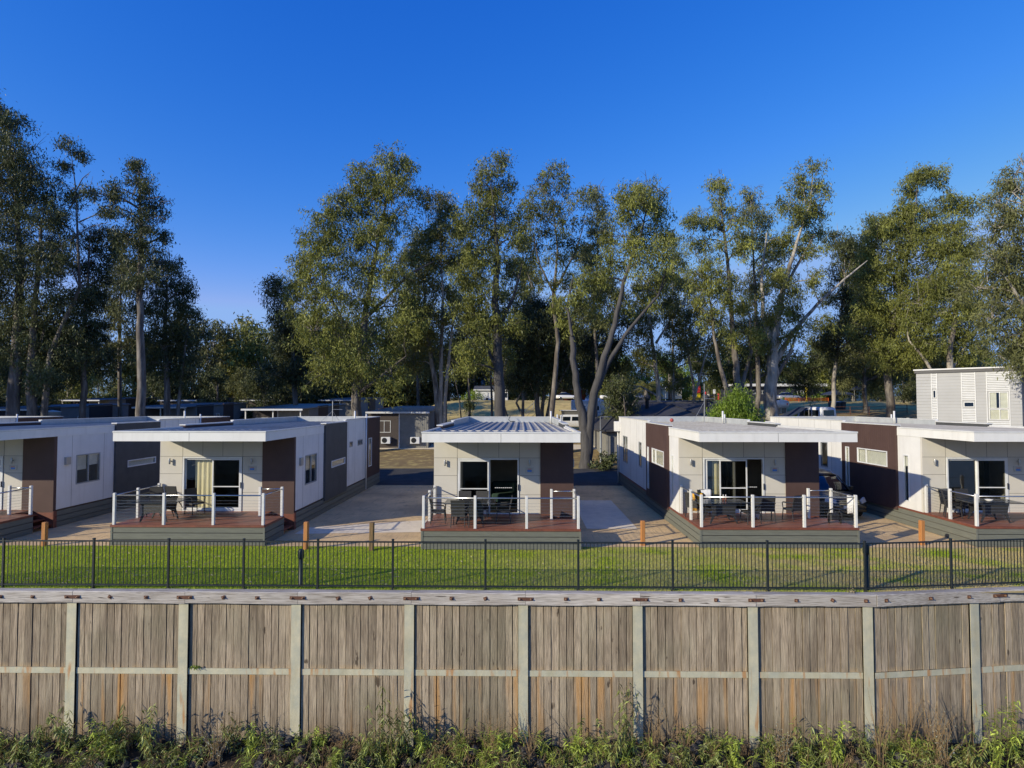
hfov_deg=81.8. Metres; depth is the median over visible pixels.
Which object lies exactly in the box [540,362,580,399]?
tree
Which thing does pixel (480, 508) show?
wicker chair
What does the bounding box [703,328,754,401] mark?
tree
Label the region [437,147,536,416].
gum tree
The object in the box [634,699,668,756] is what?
dry bush
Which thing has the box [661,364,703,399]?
tree
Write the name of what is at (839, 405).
wheelie bin
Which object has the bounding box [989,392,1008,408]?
window
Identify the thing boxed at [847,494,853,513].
towel
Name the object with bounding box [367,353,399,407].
tree
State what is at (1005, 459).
sliding door
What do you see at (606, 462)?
bush
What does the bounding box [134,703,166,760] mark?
gum sapling
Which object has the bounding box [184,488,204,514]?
wicker chair
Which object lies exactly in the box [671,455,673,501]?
window
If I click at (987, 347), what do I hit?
tree
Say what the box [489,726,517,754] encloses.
green weed
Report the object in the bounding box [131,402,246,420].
cabin
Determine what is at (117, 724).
gum sapling
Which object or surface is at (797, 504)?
wicker chair
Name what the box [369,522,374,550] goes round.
timber bollard
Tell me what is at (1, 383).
tree
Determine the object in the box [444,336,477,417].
gum tree
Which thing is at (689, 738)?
dry bush
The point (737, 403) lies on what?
young tree
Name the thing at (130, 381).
tree
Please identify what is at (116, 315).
gum tree
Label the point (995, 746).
green weed
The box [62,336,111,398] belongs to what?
tree
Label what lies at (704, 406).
tv antenna
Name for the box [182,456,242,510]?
sliding door
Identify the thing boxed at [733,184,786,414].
gum tree
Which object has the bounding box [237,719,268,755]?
green weed
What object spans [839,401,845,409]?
wheelie bin
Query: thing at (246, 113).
sky
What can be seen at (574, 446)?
path
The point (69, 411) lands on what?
cabin
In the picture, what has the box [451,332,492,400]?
tree
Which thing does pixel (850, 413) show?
pipe fence
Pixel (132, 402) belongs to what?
cabin
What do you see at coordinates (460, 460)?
sliding door
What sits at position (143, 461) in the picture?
window
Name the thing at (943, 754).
shrub
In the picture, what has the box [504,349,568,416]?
gum tree
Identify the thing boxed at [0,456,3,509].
sliding door
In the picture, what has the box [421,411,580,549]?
holiday cabin
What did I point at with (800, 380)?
gum tree
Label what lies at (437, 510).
wicker chair
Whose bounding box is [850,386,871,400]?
canopy tent
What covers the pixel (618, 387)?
shrub
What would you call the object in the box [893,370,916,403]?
tree
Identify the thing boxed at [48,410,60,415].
water tank
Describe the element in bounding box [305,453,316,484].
window
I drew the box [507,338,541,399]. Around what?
tree
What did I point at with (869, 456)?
window
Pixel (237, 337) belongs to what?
tree
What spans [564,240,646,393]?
gum tree
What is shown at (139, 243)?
gum tree
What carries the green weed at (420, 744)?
on the river bank
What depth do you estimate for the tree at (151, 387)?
95.90 m
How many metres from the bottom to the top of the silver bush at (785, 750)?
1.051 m
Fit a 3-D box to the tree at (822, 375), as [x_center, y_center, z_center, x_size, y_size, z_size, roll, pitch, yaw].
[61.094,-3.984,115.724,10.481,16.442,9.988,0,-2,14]
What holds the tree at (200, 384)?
on the ground at (406, 458)
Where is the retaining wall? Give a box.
[0,586,1023,749]
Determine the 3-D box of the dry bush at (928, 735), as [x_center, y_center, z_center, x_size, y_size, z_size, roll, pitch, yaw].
[10.370,8.375,14.609,0.770,1.799,0.941,1,-2,-31]
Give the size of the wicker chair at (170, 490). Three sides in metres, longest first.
0.932 x 0.610 x 0.570 m
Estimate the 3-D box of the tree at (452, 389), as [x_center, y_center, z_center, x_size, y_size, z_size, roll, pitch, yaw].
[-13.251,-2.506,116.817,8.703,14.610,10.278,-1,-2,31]
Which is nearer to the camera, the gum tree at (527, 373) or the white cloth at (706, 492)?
the white cloth at (706, 492)
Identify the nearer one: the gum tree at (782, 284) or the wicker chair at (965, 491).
the wicker chair at (965, 491)
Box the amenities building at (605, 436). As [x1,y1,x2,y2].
[594,394,768,461]
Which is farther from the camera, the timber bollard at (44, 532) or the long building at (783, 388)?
the long building at (783, 388)
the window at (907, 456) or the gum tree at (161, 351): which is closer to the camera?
the window at (907, 456)
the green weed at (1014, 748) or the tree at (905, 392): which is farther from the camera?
the tree at (905, 392)
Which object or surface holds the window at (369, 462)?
in the holiday cabin at (264, 479)
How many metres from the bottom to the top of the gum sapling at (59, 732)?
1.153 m
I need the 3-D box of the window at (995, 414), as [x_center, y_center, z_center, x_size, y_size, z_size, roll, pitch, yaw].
[37.568,2.342,45.612,0.099,0.831,1.157,2,-3,-44]
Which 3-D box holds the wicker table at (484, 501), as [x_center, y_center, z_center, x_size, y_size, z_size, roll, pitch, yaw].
[-1.484,4.568,21.182,1.800,0.736,0.960,0,-2,1]
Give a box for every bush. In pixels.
[194,705,234,764]
[328,718,363,750]
[460,389,485,399]
[480,708,506,755]
[512,703,545,765]
[587,448,616,470]
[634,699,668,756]
[668,719,699,751]
[763,721,797,767]
[782,389,803,400]
[810,390,826,400]
[863,692,896,767]
[893,693,925,753]
[910,685,955,760]
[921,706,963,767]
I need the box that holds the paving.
[0,485,1022,547]
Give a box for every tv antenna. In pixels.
[323,401,342,421]
[693,384,713,422]
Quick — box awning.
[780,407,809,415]
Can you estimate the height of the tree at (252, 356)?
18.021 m
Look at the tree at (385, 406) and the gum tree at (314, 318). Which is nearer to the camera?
the gum tree at (314, 318)
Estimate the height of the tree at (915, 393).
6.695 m
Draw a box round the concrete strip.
[295,520,426,533]
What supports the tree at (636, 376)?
on the ground at (406, 458)
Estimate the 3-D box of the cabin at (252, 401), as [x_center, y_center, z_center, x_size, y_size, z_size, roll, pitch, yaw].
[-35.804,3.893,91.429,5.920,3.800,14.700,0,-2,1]
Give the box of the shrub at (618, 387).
[598,367,643,419]
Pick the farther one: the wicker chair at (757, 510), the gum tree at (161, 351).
the gum tree at (161, 351)
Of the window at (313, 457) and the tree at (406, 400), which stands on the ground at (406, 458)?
the tree at (406, 400)
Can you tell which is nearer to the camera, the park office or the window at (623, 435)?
the window at (623, 435)
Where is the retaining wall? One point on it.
(287, 662)
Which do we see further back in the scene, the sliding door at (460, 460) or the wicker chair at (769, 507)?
the sliding door at (460, 460)
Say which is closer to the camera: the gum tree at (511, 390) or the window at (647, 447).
the window at (647, 447)
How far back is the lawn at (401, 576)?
17.64 m
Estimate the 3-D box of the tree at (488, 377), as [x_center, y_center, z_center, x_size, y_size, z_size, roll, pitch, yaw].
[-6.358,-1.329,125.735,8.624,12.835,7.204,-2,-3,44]
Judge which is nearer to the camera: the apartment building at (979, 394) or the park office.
the apartment building at (979, 394)
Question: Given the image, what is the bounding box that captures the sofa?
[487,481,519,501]
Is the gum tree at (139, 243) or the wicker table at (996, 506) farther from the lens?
the gum tree at (139, 243)
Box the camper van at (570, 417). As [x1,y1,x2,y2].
[558,410,578,426]
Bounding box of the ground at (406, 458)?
[380,396,1023,592]
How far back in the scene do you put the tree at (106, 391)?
165.72 m
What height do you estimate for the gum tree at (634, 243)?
22.989 m
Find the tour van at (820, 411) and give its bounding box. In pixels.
[798,407,835,415]
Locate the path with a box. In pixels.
[380,444,595,448]
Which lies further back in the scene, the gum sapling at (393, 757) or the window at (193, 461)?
the window at (193, 461)
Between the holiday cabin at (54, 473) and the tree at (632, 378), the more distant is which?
the tree at (632, 378)
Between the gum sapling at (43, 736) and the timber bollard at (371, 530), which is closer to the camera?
the gum sapling at (43, 736)
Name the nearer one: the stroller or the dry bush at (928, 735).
the dry bush at (928, 735)
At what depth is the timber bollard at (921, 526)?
20.66 m
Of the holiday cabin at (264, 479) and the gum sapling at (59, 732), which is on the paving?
the holiday cabin at (264, 479)
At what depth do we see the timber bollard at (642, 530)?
20.60 m
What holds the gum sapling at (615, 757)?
on the river bank
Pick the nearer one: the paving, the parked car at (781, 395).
the paving
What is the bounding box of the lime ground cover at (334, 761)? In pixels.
[0,717,1023,767]
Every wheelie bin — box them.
[836,401,841,408]
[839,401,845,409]
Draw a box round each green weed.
[83,718,112,756]
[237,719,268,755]
[311,725,330,751]
[412,725,431,758]
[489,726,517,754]
[562,718,593,761]
[719,727,743,767]
[812,720,850,767]
[893,724,926,753]
[979,704,1021,767]
[999,697,1023,764]
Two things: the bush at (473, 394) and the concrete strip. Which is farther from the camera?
the bush at (473, 394)
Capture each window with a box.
[76,452,100,483]
[127,456,155,466]
[192,456,210,465]
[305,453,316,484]
[331,457,344,467]
[368,437,371,466]
[623,435,627,463]
[639,442,641,467]
[647,447,648,488]
[652,448,663,466]
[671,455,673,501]
[820,442,827,466]
[845,446,849,485]
[857,447,887,466]
[903,454,909,501]
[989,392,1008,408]
[989,409,1008,419]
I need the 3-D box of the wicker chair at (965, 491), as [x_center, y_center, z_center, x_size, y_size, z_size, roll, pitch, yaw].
[17.423,4.524,22.685,0.570,0.932,0.610,0,-2,5]
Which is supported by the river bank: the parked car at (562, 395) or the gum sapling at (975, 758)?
the gum sapling at (975, 758)
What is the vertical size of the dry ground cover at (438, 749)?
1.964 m
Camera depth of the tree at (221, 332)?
101.35 m
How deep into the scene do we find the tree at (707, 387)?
134.07 m
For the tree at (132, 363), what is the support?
on the ground at (406, 458)
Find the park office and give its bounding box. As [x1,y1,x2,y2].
[660,386,683,398]
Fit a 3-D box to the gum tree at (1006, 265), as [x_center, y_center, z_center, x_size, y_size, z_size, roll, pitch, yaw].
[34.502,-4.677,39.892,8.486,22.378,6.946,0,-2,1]
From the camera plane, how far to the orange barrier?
95.32 m
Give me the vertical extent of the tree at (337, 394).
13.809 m
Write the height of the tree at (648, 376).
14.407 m
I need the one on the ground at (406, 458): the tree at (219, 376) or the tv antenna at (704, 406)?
the tree at (219, 376)
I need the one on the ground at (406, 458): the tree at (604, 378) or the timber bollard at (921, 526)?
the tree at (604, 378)
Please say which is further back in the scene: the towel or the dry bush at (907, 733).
the towel
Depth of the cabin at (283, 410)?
58.70 m
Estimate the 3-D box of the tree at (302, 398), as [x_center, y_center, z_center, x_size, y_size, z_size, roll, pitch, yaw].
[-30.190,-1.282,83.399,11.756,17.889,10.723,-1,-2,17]
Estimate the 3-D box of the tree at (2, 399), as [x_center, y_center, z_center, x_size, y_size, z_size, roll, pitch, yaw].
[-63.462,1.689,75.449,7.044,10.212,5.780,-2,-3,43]
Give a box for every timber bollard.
[41,522,47,545]
[303,521,308,549]
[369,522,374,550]
[640,520,644,545]
[918,520,924,544]
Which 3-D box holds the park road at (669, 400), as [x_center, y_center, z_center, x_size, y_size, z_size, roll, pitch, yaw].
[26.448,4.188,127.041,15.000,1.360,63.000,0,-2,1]
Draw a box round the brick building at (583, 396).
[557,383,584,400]
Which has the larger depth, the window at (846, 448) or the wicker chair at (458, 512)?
the window at (846, 448)
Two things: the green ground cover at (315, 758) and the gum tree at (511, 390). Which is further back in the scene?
the gum tree at (511, 390)
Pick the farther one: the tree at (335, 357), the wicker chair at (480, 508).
the tree at (335, 357)
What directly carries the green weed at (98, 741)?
on the river bank
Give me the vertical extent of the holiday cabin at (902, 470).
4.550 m
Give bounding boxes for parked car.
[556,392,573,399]
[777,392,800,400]
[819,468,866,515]
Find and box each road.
[353,468,622,485]
[638,400,709,401]
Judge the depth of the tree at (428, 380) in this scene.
115.80 m
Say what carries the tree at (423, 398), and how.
on the ground at (406, 458)
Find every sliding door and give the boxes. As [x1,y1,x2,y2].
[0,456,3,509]
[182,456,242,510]
[458,458,518,513]
[702,457,764,512]
[945,457,1008,511]
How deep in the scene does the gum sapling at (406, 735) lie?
15.00 m
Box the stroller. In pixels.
[827,508,841,522]
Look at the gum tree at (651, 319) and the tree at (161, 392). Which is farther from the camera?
the tree at (161, 392)
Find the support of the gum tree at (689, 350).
on the ground at (406, 458)
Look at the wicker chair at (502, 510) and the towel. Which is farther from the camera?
the wicker chair at (502, 510)
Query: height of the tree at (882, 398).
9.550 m
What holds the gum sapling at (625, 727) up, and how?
on the river bank
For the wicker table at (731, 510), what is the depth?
20.85 m
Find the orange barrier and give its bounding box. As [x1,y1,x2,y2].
[785,398,828,401]
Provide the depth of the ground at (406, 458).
82.77 m
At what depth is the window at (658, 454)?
26.33 m
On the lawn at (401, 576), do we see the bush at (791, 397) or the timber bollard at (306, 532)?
the timber bollard at (306, 532)
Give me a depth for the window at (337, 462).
28.59 m
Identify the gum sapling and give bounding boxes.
[0,734,28,763]
[30,711,54,750]
[48,701,79,749]
[101,720,125,748]
[108,704,129,738]
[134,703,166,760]
[220,710,244,753]
[358,687,390,766]
[379,699,407,767]
[391,704,416,755]
[595,718,626,767]
[613,683,640,753]
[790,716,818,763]
[959,722,991,767]
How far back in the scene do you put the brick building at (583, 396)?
121.79 m
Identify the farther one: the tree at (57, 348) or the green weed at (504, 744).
the tree at (57, 348)
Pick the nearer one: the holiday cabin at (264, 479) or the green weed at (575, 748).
the green weed at (575, 748)
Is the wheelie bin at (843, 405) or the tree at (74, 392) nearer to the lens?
the wheelie bin at (843, 405)
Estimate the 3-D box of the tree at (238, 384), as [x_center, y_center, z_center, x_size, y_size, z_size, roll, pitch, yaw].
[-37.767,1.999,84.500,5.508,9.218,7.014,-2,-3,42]
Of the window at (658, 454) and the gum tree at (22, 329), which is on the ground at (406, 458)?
the gum tree at (22, 329)
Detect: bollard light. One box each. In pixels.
[299,549,303,586]
[862,544,869,590]
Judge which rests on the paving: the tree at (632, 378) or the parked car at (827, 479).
the parked car at (827, 479)
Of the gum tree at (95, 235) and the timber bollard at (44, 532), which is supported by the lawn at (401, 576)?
the timber bollard at (44, 532)
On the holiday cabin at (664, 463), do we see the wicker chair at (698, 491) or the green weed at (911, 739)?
the wicker chair at (698, 491)
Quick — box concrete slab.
[575,500,636,528]
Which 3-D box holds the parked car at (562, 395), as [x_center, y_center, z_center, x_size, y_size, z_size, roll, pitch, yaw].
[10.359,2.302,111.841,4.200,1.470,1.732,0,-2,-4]
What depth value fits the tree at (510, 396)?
117.97 m
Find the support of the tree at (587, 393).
on the ground at (406, 458)
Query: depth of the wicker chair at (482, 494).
22.31 m
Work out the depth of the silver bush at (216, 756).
14.76 m
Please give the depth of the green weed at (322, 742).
15.04 m
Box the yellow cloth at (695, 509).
[692,492,702,510]
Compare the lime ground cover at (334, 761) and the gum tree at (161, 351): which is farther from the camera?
the gum tree at (161, 351)
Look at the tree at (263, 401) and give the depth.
77.51 m
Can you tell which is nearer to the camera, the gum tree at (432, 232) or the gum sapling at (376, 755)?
the gum sapling at (376, 755)
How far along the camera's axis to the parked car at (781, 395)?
102.48 m
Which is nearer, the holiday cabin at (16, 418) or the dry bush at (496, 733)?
the dry bush at (496, 733)
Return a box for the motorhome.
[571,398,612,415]
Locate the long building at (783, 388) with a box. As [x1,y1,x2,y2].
[721,384,826,400]
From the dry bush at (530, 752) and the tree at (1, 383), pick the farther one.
the tree at (1, 383)
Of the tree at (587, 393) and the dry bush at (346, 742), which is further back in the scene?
the tree at (587, 393)
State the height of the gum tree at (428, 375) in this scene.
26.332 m
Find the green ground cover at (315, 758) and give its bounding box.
[0,724,1023,767]
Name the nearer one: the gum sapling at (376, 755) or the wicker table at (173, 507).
the gum sapling at (376, 755)
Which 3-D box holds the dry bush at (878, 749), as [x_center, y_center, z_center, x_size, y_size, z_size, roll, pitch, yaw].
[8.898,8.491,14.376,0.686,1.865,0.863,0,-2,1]
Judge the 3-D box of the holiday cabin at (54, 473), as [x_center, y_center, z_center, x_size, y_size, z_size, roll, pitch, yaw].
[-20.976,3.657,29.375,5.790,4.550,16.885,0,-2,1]
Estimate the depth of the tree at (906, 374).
123.09 m
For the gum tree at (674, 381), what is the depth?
78.84 m
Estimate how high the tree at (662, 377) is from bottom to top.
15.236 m
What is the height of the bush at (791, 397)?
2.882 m
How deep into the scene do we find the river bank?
14.82 m
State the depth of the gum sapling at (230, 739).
15.12 m
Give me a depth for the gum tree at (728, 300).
55.66 m
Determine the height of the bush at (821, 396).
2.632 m
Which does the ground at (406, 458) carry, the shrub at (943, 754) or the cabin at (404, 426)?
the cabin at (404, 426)
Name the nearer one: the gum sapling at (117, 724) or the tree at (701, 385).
the gum sapling at (117, 724)
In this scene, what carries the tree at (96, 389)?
on the ground at (406, 458)
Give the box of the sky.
[0,0,1023,397]
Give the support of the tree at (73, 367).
on the ground at (406, 458)
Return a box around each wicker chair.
[146,487,163,516]
[161,486,182,515]
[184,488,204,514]
[429,495,446,523]
[450,500,467,527]
[459,491,470,518]
[468,500,483,527]
[476,491,488,518]
[496,495,512,522]
[684,492,703,516]
[697,489,716,516]
[740,495,762,524]
[757,496,775,521]
[782,495,801,521]
[938,488,962,514]
[940,490,962,518]
[954,488,973,514]
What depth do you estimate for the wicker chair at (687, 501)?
22.02 m
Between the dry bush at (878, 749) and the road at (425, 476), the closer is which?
the dry bush at (878, 749)
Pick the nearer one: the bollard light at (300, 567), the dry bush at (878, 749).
the dry bush at (878, 749)
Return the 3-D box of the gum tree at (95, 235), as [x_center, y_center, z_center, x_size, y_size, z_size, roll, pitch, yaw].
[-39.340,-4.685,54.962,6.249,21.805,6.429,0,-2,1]
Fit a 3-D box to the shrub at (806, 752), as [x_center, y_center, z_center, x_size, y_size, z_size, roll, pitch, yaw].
[7.304,8.931,14.793,0.723,1.149,0.606,-1,-2,24]
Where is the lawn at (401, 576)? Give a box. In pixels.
[0,546,1023,591]
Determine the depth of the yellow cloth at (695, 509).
21.86 m
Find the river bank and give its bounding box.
[0,735,1023,767]
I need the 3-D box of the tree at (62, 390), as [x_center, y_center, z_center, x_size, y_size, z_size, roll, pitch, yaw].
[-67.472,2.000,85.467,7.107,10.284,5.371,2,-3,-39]
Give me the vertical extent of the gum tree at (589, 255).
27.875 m
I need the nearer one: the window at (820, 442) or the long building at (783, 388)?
the window at (820, 442)
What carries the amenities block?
on the ground at (406, 458)
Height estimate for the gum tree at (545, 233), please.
27.426 m
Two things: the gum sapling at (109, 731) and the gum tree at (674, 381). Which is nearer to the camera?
the gum sapling at (109, 731)
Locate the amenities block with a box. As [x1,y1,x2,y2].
[473,386,507,399]
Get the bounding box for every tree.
[0,88,112,415]
[0,334,20,401]
[0,363,25,406]
[20,369,74,404]
[36,311,97,401]
[38,326,67,394]
[52,218,127,417]
[55,361,98,403]
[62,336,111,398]
[74,156,185,416]
[88,368,117,397]
[89,333,148,397]
[90,226,152,416]
[99,360,126,397]
[120,246,215,415]
[123,337,184,397]
[145,370,163,412]
[150,314,228,401]
[151,378,189,399]
[181,319,235,397]
[194,364,234,402]
[216,310,273,398]
[219,321,277,402]
[222,366,258,418]
[240,367,284,418]
[251,272,325,404]
[257,324,341,404]
[271,139,433,415]
[308,314,352,398]
[316,358,351,403]
[318,312,372,392]
[330,315,395,406]
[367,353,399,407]
[368,312,432,405]
[383,325,444,405]
[385,363,424,406]
[392,225,450,405]
[393,184,475,427]
[420,342,450,404]
[423,338,470,404]
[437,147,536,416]
[444,217,490,416]
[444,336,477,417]
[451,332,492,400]
[470,312,515,416]
[473,358,491,385]
[481,327,518,399]
[500,232,544,416]
[502,287,587,416]
[504,157,592,416]
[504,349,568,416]
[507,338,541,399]
[516,388,548,399]
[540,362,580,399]
[545,172,682,468]
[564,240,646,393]
[565,323,616,398]
[566,179,624,417]
[598,340,625,399]
[600,265,713,401]
[620,362,637,391]
[622,355,649,387]
[631,344,663,399]
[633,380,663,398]
[644,229,732,401]
[651,355,695,399]
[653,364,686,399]
[659,296,727,401]
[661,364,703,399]
[675,169,771,397]
[684,344,712,399]
[701,370,720,399]
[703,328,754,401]
[706,382,768,421]
[717,307,839,407]
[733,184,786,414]
[742,316,785,383]
[744,154,867,420]
[797,326,850,400]
[803,226,889,408]
[820,320,866,401]
[825,209,989,412]
[837,162,991,417]
[860,356,894,401]
[883,249,1002,368]
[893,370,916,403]
[895,339,915,400]
[909,372,916,403]
[947,152,1023,385]
[966,337,1000,363]
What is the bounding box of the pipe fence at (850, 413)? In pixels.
[836,405,907,414]
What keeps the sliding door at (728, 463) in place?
in the holiday cabin at (664, 463)
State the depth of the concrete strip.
23.40 m
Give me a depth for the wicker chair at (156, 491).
22.40 m
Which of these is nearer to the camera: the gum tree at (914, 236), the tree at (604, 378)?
the gum tree at (914, 236)
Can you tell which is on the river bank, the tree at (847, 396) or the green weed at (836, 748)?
the green weed at (836, 748)
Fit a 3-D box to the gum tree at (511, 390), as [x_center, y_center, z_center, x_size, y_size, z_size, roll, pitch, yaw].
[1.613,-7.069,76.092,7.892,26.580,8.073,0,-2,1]
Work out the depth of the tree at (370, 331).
105.49 m
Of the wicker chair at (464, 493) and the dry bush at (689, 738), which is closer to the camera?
the dry bush at (689, 738)
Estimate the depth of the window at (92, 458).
25.46 m
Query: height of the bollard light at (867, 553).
1.220 m
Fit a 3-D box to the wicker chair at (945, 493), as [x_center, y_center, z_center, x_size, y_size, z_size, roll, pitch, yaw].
[16.817,4.524,22.694,0.570,0.932,0.610,0,-2,-4]
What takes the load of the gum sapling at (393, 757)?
on the river bank
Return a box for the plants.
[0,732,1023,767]
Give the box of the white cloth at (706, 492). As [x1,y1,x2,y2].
[698,489,710,498]
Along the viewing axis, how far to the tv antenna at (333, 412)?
33.70 m
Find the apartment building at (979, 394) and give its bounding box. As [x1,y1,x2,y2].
[913,366,1023,427]
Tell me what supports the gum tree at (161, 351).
on the ground at (406, 458)
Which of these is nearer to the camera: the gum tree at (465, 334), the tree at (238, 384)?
the gum tree at (465, 334)
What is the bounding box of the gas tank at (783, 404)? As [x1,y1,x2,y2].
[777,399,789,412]
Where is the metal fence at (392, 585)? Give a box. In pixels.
[0,537,1023,591]
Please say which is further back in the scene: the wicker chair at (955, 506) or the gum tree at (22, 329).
the gum tree at (22, 329)
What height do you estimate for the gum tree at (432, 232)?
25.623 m
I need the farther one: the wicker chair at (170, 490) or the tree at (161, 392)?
the tree at (161, 392)
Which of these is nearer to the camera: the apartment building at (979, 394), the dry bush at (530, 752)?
the dry bush at (530, 752)
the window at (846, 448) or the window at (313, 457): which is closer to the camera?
the window at (313, 457)
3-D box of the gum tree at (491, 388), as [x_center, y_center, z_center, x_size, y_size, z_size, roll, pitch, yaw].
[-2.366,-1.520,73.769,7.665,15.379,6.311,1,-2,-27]
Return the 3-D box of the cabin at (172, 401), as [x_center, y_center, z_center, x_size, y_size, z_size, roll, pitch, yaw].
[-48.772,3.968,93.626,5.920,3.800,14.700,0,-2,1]
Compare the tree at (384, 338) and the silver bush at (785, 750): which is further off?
the tree at (384, 338)
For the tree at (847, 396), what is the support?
on the ground at (406, 458)
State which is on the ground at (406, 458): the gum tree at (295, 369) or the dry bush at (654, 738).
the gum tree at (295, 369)
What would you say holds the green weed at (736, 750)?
on the river bank
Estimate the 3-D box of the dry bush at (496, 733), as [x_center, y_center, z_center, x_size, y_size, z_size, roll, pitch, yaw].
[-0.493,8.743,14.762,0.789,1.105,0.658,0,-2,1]
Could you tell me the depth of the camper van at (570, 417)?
77.82 m
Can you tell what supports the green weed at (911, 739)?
on the river bank
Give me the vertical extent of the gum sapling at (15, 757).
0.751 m
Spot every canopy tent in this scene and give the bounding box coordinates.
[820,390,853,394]
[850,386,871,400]
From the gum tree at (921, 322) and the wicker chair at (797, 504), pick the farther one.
the gum tree at (921, 322)
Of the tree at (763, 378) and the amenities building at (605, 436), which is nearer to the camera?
the amenities building at (605, 436)
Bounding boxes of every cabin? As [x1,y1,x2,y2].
[0,404,130,418]
[0,411,229,539]
[0,414,62,422]
[62,397,159,416]
[110,411,380,545]
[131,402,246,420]
[157,398,237,404]
[239,397,312,405]
[241,404,346,418]
[318,397,383,415]
[365,406,448,447]
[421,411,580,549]
[614,411,859,548]
[765,411,1023,546]
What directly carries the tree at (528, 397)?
on the ground at (406, 458)
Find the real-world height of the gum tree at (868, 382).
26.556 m
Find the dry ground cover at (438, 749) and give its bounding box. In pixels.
[0,720,1022,767]
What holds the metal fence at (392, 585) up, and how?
on the retaining wall
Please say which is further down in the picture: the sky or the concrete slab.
the concrete slab
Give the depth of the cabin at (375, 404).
84.07 m
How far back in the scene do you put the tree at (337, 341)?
111.08 m
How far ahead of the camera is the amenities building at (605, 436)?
50.91 m
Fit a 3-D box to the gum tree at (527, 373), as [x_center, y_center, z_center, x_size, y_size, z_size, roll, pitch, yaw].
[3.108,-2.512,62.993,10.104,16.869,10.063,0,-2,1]
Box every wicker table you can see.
[127,498,190,521]
[444,499,495,523]
[692,499,749,523]
[953,498,1023,522]
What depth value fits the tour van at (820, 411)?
63.32 m
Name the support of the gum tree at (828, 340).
on the ground at (406, 458)
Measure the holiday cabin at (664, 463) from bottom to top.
4.550 m
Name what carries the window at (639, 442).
in the holiday cabin at (664, 463)

